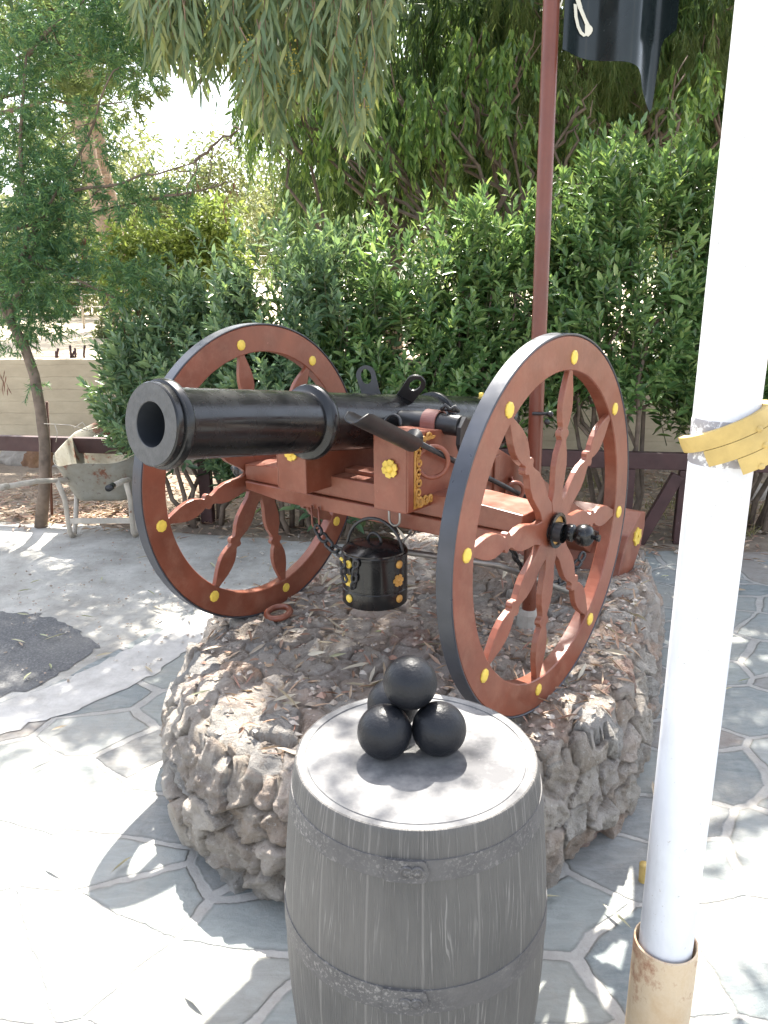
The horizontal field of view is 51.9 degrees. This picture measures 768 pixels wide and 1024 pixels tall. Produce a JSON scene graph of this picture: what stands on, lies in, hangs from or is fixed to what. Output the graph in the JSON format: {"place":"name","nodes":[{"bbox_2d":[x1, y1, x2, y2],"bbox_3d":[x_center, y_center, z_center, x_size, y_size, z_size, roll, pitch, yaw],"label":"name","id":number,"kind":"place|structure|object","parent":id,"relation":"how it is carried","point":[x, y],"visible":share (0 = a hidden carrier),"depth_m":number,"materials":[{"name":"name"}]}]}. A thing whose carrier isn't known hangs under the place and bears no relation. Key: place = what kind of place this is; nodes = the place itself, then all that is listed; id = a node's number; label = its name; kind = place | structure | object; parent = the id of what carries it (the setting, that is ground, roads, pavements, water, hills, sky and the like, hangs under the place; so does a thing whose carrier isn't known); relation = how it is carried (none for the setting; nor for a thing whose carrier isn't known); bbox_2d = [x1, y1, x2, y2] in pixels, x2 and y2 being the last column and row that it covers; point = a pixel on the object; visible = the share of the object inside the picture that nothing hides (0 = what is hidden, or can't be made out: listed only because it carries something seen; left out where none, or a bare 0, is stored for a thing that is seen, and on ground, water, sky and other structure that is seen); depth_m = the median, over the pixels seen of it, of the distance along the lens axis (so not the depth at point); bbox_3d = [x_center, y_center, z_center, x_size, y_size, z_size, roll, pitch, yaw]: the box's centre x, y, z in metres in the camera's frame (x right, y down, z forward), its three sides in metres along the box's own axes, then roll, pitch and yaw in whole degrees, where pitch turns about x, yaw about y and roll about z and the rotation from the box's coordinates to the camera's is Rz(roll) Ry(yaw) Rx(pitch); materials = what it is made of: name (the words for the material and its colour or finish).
{"place":"outdoors","nodes":[
{"label":"outdoors","id":0,"kind":"place"},
{"bbox_2d":[0,611,99,696],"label":"asphalt","id":1,"kind":"structure","parent":0,"point":[37,654],"depth_m":3.90,"materials":[{"name":"grey asphalt"}]},
{"bbox_2d":[0,522,344,701],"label":"path","id":2,"kind":"structure","parent":0,"point":[20,554],"depth_m":4.90,"materials":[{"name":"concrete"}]},
{"bbox_2d":[0,423,137,537],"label":"wheelbarrow","id":3,"kind":"object","parent":2,"relation":"on","point":[96,477],"visible":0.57,"depth_m":5.57,"materials":[{"name":"beige metal"}]},
{"bbox_2d":[0,0,245,528],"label":"feathery tree","id":4,"kind":"object","parent":2,"relation":"on","point":[40,250],"visible":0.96,"depth_m":5.24,"materials":[{"name":"green plant"}]},
{"bbox_2d":[44,422,98,440],"bbox_3d":[-2.195,-0.592,5.708,0.449,0.150,0.232,-11,19,-33],"label":"twine","id":5,"kind":"object","parent":4,"relation":"attached to","point":[74,427],"visible":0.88,"depth_m":5.64,"materials":[{"name":"white fabric"}]},
{"bbox_2d":[3,535,309,682],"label":"gravel","id":6,"kind":"structure","parent":2,"relation":"on","point":[68,680],"depth_m":4.46,"materials":[{"name":"grey gravel"}]},
{"bbox_2d":[0,0,562,193],"label":"sky","id":7,"kind":"structure","parent":0,"point":[177,119],"materials":[{"name":"white"}]},
{"bbox_2d":[0,194,658,284],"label":"hills","id":8,"kind":"structure","parent":0,"point":[405,267],"depth_m":156.77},
{"bbox_2d":[0,283,670,357],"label":"terrain","id":9,"kind":"structure","parent":0,"point":[76,343],"depth_m":10.86,"materials":[{"name":"soil"}]},
{"bbox_2d":[0,194,106,316],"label":"bushy tree","id":10,"kind":"object","parent":9,"relation":"on","point":[87,310],"visible":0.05,"depth_m":16.12,"materials":[{"name":"green plant"}]},
{"bbox_2d":[69,345,71,357],"bbox_3d":[-3.265,-1.635,8.212,0.033,0.201,0.024,0,16,0],"label":"fence stub","id":11,"kind":"object","parent":9,"relation":"on","point":[70,350],"visible":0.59,"depth_m":8.20,"materials":[{"name":"red wood"}]},
{"bbox_2d":[6,2,148,323],"bbox_3d":[-4.973,-5.793,11.869,4.594,6.342,4.542,0,16,0],"label":"palm tree","id":12,"kind":"object","parent":9,"relation":"on","point":[101,222],"visible":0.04,"depth_m":11.97,"materials":[{"name":"brown plant"}]},
{"bbox_2d":[0,97,167,259],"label":"bushy tree","id":13,"kind":"object","parent":9,"relation":"on","point":[143,138],"visible":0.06,"depth_m":21.98,"materials":[{"name":"green plant"}]},
{"bbox_2d":[83,345,85,357],"bbox_3d":[-3.116,-1.637,8.211,0.042,0.203,0.024,0,16,0],"label":"fence stub","id":14,"kind":"object","parent":9,"relation":"on","point":[84,347],"visible":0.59,"depth_m":8.19,"materials":[{"name":"red wood"}]},
{"bbox_2d":[0,0,206,169],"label":"feathery tree","id":15,"kind":"object","parent":9,"relation":"on","point":[78,84],"visible":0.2,"depth_m":8.17,"materials":[{"name":"green plant"}]},
{"bbox_2d":[89,309,120,338],"bbox_3d":[-3.856,-2.498,10.929,0.539,0.631,0.439,0,16,0],"label":"bush","id":16,"kind":"object","parent":9,"relation":"on","point":[99,329],"visible":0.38,"depth_m":10.86,"materials":[{"name":"green plant"}]},
{"bbox_2d":[31,3,204,254],"bbox_3d":[-4.819,-5.977,12.417,4.559,6.392,4.484,0,16,0],"label":"palm tree","id":17,"kind":"object","parent":9,"relation":"on","point":[106,174],"visible":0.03,"depth_m":12.46,"materials":[{"name":"brown plant"}]},
{"bbox_2d":[48,122,274,313],"bbox_3d":[-4.345,-5.380,15.113,4.607,3.752,1.850,0,16,0],"label":"bushy tree","id":18,"kind":"object","parent":9,"relation":"on","point":[213,175],"visible":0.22,"depth_m":14.66,"materials":[{"name":"green plant"}]},
{"bbox_2d":[77,188,259,318],"bbox_3d":[-2.968,-3.315,11.009,2.551,2.227,1.123,0,16,0],"label":"yellow green bush","id":19,"kind":"object","parent":9,"relation":"on","point":[210,227],"visible":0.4,"depth_m":10.69,"materials":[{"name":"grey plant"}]},
{"bbox_2d":[1,255,408,328],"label":"wire fence","id":20,"kind":"object","parent":9,"relation":"on","point":[83,320],"visible":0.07,"depth_m":12.56,"materials":[{"name":"grey metal"}]},
{"bbox_2d":[227,144,361,292],"bbox_3d":[-2.630,-8.950,24.533,4.949,5.446,4.330,0,16,0],"label":"bushy tree","id":21,"kind":"object","parent":9,"relation":"on","point":[251,240],"visible":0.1,"depth_m":23.78,"materials":[{"name":"green plant"}]},
{"bbox_2d":[200,0,554,355],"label":"weeping tree","id":22,"kind":"object","parent":9,"relation":"on","point":[428,41],"visible":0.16,"depth_m":7.67,"materials":[{"name":"green plant"}]},
{"bbox_2d":[366,0,582,286],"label":"bushy tree","id":23,"kind":"object","parent":9,"relation":"on","point":[425,236],"depth_m":13.10,"materials":[{"name":"green plant"}]},
{"bbox_2d":[442,0,734,341],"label":"weeping tree","id":24,"kind":"object","parent":9,"relation":"on","point":[714,136],"visible":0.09,"depth_m":7.26,"materials":[{"name":"green plant"}]},
{"bbox_2d":[469,0,734,311],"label":"feathery tree","id":25,"kind":"object","parent":9,"relation":"on","point":[596,72],"visible":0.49,"depth_m":6.92,"materials":[{"name":"green plant"}]},
{"bbox_2d":[0,551,767,1023],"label":"paving","id":26,"kind":"structure","parent":0,"point":[156,925],"depth_m":2.32,"materials":[{"name":"grey stone"}]},
{"bbox_2d":[0,610,212,733],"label":"kerb strip","id":27,"kind":"object","parent":26,"relation":"on","point":[103,679],"visible":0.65,"depth_m":3.60,"materials":[{"name":"grey concrete"}]},
{"bbox_2d":[13,550,745,1004],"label":"leaf litter","id":28,"kind":"object","parent":26,"relation":"on","point":[195,996],"visible":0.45,"depth_m":2.98,"materials":[{"name":"brown plant"}]},
{"bbox_2d":[159,532,665,902],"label":"stone platform","id":29,"kind":"structure","parent":26,"relation":"on","point":[226,793],"depth_m":2.60,"materials":[{"name":"grey stone"}]},
{"bbox_2d":[264,603,292,621],"bbox_3d":[-0.429,0.409,3.208,0.121,0.026,0.121,-6,24,2],"label":"iron ring","id":30,"kind":"object","parent":29,"relation":"on","point":[287,614],"visible":1,"depth_m":3.19,"materials":[{"name":"red paint"}]},
{"bbox_2d":[125,323,644,718],"bbox_3d":[0.174,-0.108,3.019,1.604,1.190,2.496,12,20,36],"label":"cannon","id":31,"kind":"object","parent":29,"relation":"on","point":[301,442],"visible":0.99,"depth_m":2.50,"materials":[{"name":"black paint"}]},
{"bbox_2d":[339,517,407,610],"bbox_3d":[-0.031,0.155,2.631,0.222,0.289,0.224,0,16,3],"label":"hanging bucket","id":32,"kind":"object","parent":31,"relation":"hanging from","point":[373,573],"visible":1,"depth_m":2.56,"materials":[{"name":"black paint"}]},
{"bbox_2d":[344,411,598,534],"bbox_3d":[0.498,-0.064,2.964,0.074,0.856,1.922,12,20,36],"label":"powder ladle","id":33,"kind":"object","parent":31,"relation":"on","point":[411,440],"visible":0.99,"depth_m":2.25,"materials":[{"name":"black metal"}]},
{"bbox_2d":[190,535,645,755],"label":"gravel","id":34,"kind":"structure","parent":29,"relation":"on","point":[551,725],"depth_m":2.94,"materials":[{"name":"stone"}]},
{"bbox_2d":[186,528,651,757],"bbox_3d":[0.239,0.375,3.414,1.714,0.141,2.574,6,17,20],"label":"leaf litter","id":35,"kind":"object","parent":29,"relation":"on","point":[435,659],"visible":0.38,"depth_m":2.95,"materials":[{"name":"brown plant"}]},
{"bbox_2d":[516,0,559,630],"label":"flagpole","id":36,"kind":"object","parent":29,"relation":"on","point":[526,616],"visible":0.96,"depth_m":2.73,"materials":[{"name":"metal"}]},
{"bbox_2d":[560,0,678,112],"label":"flag","id":37,"kind":"object","parent":36,"relation":"attached to","point":[636,32],"visible":1,"depth_m":2.60,"materials":[{"name":"black fabric"}]},
{"bbox_2d":[284,694,546,1023],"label":"barrel","id":38,"kind":"object","parent":26,"relation":"on","point":[415,891],"visible":0.98,"depth_m":1.49,"materials":[{"name":"wood"}]},
{"bbox_2d":[357,703,411,759],"bbox_3d":[0.001,0.450,1.617,0.112,0.112,0.112,0,16,0],"label":"cannonball","id":39,"kind":"object","parent":38,"relation":"on","point":[384,731],"visible":1,"depth_m":1.58,"materials":[{"name":"black metal"}]},
{"bbox_2d":[367,680,417,722],"bbox_3d":[0.019,0.420,1.723,0.112,0.112,0.112,0,16,0],"label":"cannonball","id":40,"kind":"object","parent":38,"relation":"on","point":[377,695],"visible":0.16,"depth_m":1.69,"materials":[{"name":"black metal"}]},
{"bbox_2d":[412,701,465,756],"bbox_3d":[0.114,0.447,1.626,0.112,0.112,0.112,0,16,0],"label":"cannonball","id":41,"kind":"object","parent":38,"relation":"on","point":[438,728],"visible":0.97,"depth_m":1.59,"materials":[{"name":"black metal"}]},
{"bbox_2d":[383,655,436,709],"bbox_3d":[0.054,0.352,1.628,0.112,0.112,0.112,0,16,0],"label":"cannonball","id":42,"kind":"object","parent":41,"relation":"on","point":[409,682],"visible":1,"depth_m":1.59,"materials":[{"name":"black metal"}]},
{"bbox_2d":[625,0,767,1023],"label":"white pole","id":43,"kind":"object","parent":26,"relation":"on","point":[724,444],"visible":1,"depth_m":1.41,"materials":[{"name":"metal"}]},
{"bbox_2d":[0,461,767,553],"bbox_3d":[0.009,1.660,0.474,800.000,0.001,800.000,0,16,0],"label":"ground","id":44,"kind":"structure","parent":0,"point":[9,474],"depth_m":6.35,"materials":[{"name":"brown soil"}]},
{"bbox_2d":[0,451,54,465],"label":"rock","id":45,"kind":"object","parent":44,"relation":"on","point":[12,458],"visible":0.2,"depth_m":8.04,"materials":[{"name":"grey stone"}]},
{"bbox_2d":[21,451,53,467],"bbox_3d":[-3.508,-0.543,8.030,0.375,0.259,0.320,0,16,0],"label":"rock","id":46,"kind":"object","parent":44,"relation":"on","point":[30,459],"visible":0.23,"depth_m":7.92,"materials":[{"name":"brown stone"}]},
{"bbox_2d":[45,401,52,514],"bbox_3d":[-2.550,-0.381,6.027,0.126,0.934,0.039,8,18,27],"label":"stake","id":47,"kind":"object","parent":44,"relation":"on","point":[51,490],"visible":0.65,"depth_m":6.09,"materials":[{"name":"brown wood"}]},
{"bbox_2d":[0,501,226,523],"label":"leaf litter","id":48,"kind":"object","parent":44,"relation":"on","point":[101,513],"visible":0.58,"depth_m":6.18,"materials":[{"name":"brown plant"}]},
{"bbox_2d":[75,240,305,528],"bbox_3d":[-1.345,-0.886,5.720,1.658,2.076,1.231,6,17,22],"label":"leafy shrub","id":49,"kind":"object","parent":44,"relation":"on","point":[148,356],"visible":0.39,"depth_m":5.41,"materials":[{"name":"green plant"}]},
{"bbox_2d":[146,189,426,535],"bbox_3d":[-0.666,-0.968,5.480,1.795,2.360,1.312,-9,18,-28],"label":"leafy shrub","id":50,"kind":"object","parent":44,"relation":"on","point":[317,266],"visible":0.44,"depth_m":5.11,"materials":[{"name":"green plant"}]},
{"bbox_2d":[201,349,429,539],"bbox_3d":[-0.364,-0.456,5.520,2.018,1.443,0.984,0,16,0],"label":"leafy shrub","id":51,"kind":"object","parent":44,"relation":"on","point":[224,472],"visible":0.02,"depth_m":5.46,"materials":[{"name":"green plant"}]},
{"bbox_2d":[0,358,690,460],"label":"retaining wall","id":52,"kind":"structure","parent":44,"relation":"on","point":[67,405],"depth_m":8.06,"materials":[{"name":"beige concrete"}]},
{"bbox_2d":[0,0,733,171],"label":"gum tree","id":53,"kind":"object","parent":44,"relation":"on","point":[267,62],"visible":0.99,"depth_m":4.52,"materials":[{"name":"green plant"}]},
{"bbox_2d":[0,435,767,545],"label":"rail fence","id":54,"kind":"object","parent":44,"relation":"on","point":[674,482],"visible":0.22,"depth_m":5.40,"materials":[{"name":"red wood"}]},
{"bbox_2d":[0,468,767,561],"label":"leaf litter","id":55,"kind":"object","parent":44,"relation":"on","point":[304,532],"visible":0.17,"depth_m":6.20,"materials":[{"name":"brown plant"}]},
{"bbox_2d":[271,164,531,530],"bbox_3d":[0.158,-1.105,5.575,1.609,2.565,1.446,-10,19,-31],"label":"leafy shrub","id":56,"kind":"object","parent":44,"relation":"on","point":[397,299],"visible":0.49,"depth_m":5.19,"materials":[{"name":"green plant"}]},
{"bbox_2d":[224,21,723,371],"bbox_3d":[0.755,-2.140,6.915,4.149,3.963,0.937,0,16,0],"label":"leafy tree","id":57,"kind":"object","parent":44,"relation":"on","point":[497,117],"visible":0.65,"depth_m":6.54,"materials":[{"name":"green plant"}]},
{"bbox_2d":[391,164,626,447],"bbox_3d":[0.850,-1.118,5.668,1.611,2.530,1.230,0,16,0],"label":"leafy shrub","id":58,"kind":"object","parent":44,"relation":"on","point":[510,230],"visible":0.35,"depth_m":5.25,"materials":[{"name":"green plant"}]},
{"bbox_2d":[509,92,719,510],"bbox_3d":[1.689,-1.226,5.421,1.713,2.858,1.394,-6,17,-21],"label":"leafy shrub","id":59,"kind":"object","parent":44,"relation":"on","point":[681,199],"visible":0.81,"depth_m":5.01,"materials":[{"name":"green plant"}]},
{"bbox_2d":[575,474,766,537],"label":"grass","id":60,"kind":"structure","parent":44,"relation":"on","point":[749,534],"depth_m":6.22,"materials":[{"name":"green plant"}]},
{"bbox_2d":[646,268,767,535],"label":"leafy shrub","id":61,"kind":"object","parent":44,"relation":"on","point":[762,521],"visible":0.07,"depth_m":5.65,"materials":[{"name":"green plant"}]},
{"bbox_2d":[675,483,767,502],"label":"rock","id":62,"kind":"object","parent":44,"relation":"on","point":[763,497],"visible":0.04,"depth_m":6.50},
{"bbox_2d":[638,861,646,883],"bbox_3d":[0.775,1.078,2.356,0.029,0.066,0.029,0,16,0],"label":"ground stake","id":63,"kind":"object","parent":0,"point":[642,869],"visible":0.72,"depth_m":2.35,"materials":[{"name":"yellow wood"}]}
]}

